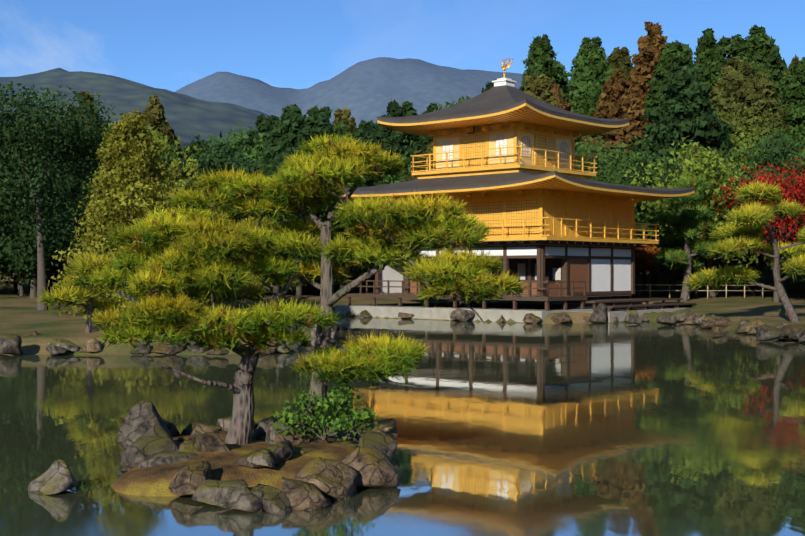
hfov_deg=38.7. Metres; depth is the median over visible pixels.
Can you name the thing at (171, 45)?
sky
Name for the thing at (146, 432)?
islet rocks
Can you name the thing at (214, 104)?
ground
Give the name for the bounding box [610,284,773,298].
bamboo fence
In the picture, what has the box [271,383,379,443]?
islet shrub
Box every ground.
[0,57,804,354]
[111,431,400,496]
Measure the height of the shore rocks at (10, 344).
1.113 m
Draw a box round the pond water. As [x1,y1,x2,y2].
[0,316,804,535]
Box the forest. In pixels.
[0,21,804,318]
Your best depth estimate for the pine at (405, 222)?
14.57 m
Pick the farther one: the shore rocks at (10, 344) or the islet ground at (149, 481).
the shore rocks at (10, 344)
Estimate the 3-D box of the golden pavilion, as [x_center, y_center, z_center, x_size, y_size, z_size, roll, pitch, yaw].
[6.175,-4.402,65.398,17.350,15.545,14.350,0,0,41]
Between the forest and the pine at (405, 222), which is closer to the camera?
the pine at (405, 222)
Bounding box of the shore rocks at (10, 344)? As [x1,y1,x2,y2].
[0,303,804,355]
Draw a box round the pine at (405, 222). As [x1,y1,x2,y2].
[85,132,529,444]
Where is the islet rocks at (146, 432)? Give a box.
[28,400,400,514]
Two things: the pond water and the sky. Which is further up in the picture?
the sky
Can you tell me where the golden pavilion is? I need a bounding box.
[335,57,695,322]
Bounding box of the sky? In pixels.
[0,0,804,91]

